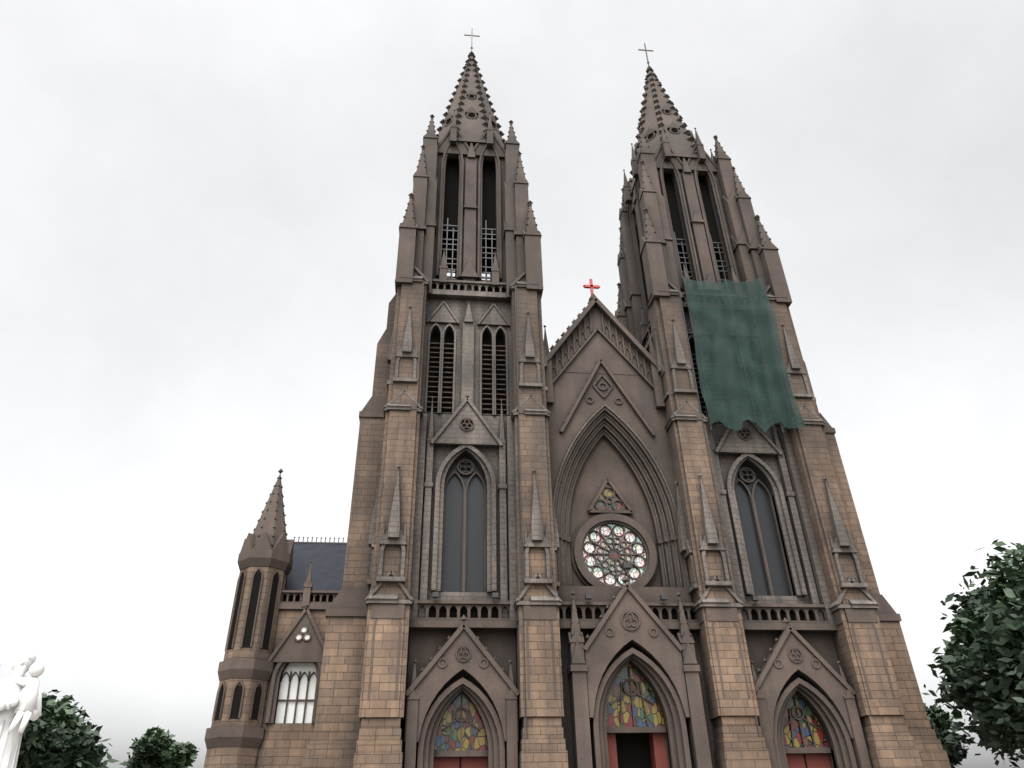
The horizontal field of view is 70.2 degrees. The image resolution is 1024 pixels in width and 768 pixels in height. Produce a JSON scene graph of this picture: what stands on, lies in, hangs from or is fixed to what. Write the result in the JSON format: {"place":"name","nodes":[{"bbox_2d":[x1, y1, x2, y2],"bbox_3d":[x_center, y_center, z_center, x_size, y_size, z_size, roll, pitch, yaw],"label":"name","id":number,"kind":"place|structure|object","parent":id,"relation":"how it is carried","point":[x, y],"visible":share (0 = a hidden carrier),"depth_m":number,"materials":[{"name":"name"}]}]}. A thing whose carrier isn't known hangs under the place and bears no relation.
{"place":"outdoors","nodes":[
{"label":"outdoors","id":0,"kind":"place"},
{"bbox_2d":[0,649,44,767],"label":"white statue st joseph","id":1,"kind":"object","parent":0,"point":[20,699],"visible":1,"depth_m":12.57,"materials":[{"name":"white stone"}]},
{"bbox_2d":[119,737,179,767],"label":"tree","id":2,"kind":"object","parent":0,"point":[142,752],"depth_m":43.68,"materials":[{"name":"green plant"}]},
{"bbox_2d":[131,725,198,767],"bbox_3d":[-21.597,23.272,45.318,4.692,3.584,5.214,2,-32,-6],"label":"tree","id":3,"kind":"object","parent":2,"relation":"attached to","point":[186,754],"visible":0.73,"depth_m":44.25,"materials":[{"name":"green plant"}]},
{"bbox_2d":[0,0,1023,767],"label":"sky","id":4,"kind":"structure","parent":0,"point":[203,203],"materials":[{"name":"white"}]},
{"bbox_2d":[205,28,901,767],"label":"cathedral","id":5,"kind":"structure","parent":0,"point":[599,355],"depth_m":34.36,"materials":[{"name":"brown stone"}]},
{"bbox_2d":[275,627,316,722],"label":"window","id":6,"kind":"structure","parent":5,"relation":"attached to","point":[297,668],"depth_m":31.45,"materials":[{"name":"white glass"}]},
{"bbox_2d":[286,543,346,590],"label":"roof","id":7,"kind":"structure","parent":5,"relation":"attached to","point":[328,563],"depth_m":36.47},
{"bbox_2d":[583,524,645,585],"bbox_3d":[4.756,7.961,33.938,3.200,3.200,0.001,2,-32,-6],"label":"rose window","id":8,"kind":"structure","parent":5,"relation":"in","point":[598,572],"depth_m":33.96,"materials":[{"name":"white glass"}]},
{"bbox_2d":[443,455,789,595],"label":"arched windows","id":9,"kind":"structure","parent":5,"relation":"in","point":[452,570],"depth_m":33.91,"materials":[{"name":"grey glass"}]},
{"bbox_2d":[365,265,878,631],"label":"church facade","id":10,"kind":"structure","parent":5,"relation":"attached to","point":[485,444],"depth_m":34.61,"materials":[{"name":"brown stone"}]},
{"bbox_2d":[434,483,827,750],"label":"stained glass windows","id":11,"kind":"structure","parent":5,"relation":"in","point":[653,713],"depth_m":29.84,"materials":[{"name":"multicoloured glass"}]},
{"bbox_2d":[683,278,805,431],"bbox_3d":[11.995,-1.843,38.407,4.789,9.595,0.812,2,-32,-6],"label":"tarp","id":12,"kind":"object","parent":5,"relation":"hanging from","point":[739,361],"visible":1,"depth_m":38.36,"materials":[{"name":"green fabric"}]},
{"bbox_2d":[433,733,830,767],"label":"doors","id":13,"kind":"structure","parent":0,"point":[658,750],"depth_m":29.25,"materials":[{"name":"red wood"}]},
{"bbox_2d":[933,726,967,767],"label":"small tree","id":14,"kind":"object","parent":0,"point":[956,751],"depth_m":31.78,"materials":[{"name":"green plant"}]},
{"bbox_2d":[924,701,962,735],"bbox_3d":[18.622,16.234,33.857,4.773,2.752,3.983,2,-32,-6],"label":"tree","id":15,"kind":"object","parent":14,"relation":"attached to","point":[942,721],"visible":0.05,"depth_m":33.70,"materials":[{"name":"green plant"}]},
{"bbox_2d":[922,565,1023,767],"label":"tree","id":16,"kind":"object","parent":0,"point":[985,699],"depth_m":28.22,"materials":[{"name":"green plant"}]},
{"bbox_2d":[927,539,1023,680],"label":"leaf","id":17,"kind":"object","parent":16,"relation":"attached to","point":[1013,572],"visible":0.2,"depth_m":30.05,"materials":[{"name":"green plant"}]},
{"label":"ground","id":18,"kind":"structure","parent":0,"visible":0},
{"bbox_2d":[16,689,118,767],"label":"tree","id":19,"kind":"object","parent":18,"relation":"on","point":[76,751],"depth_m":30.84,"materials":[{"name":"green plant"}]},
{"bbox_2d":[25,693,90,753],"bbox_3d":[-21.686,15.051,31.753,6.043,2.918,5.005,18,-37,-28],"label":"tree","id":20,"kind":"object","parent":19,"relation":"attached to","point":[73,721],"visible":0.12,"depth_m":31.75,"materials":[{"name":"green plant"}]},
{"bbox_2d":[203,269,950,767],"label":"cathedral ashlar","id":21,"kind":"object","parent":18,"relation":"on","point":[351,727],"visible":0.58,"depth_m":31.18,"materials":[{"name":"brown stone"}]}
]}

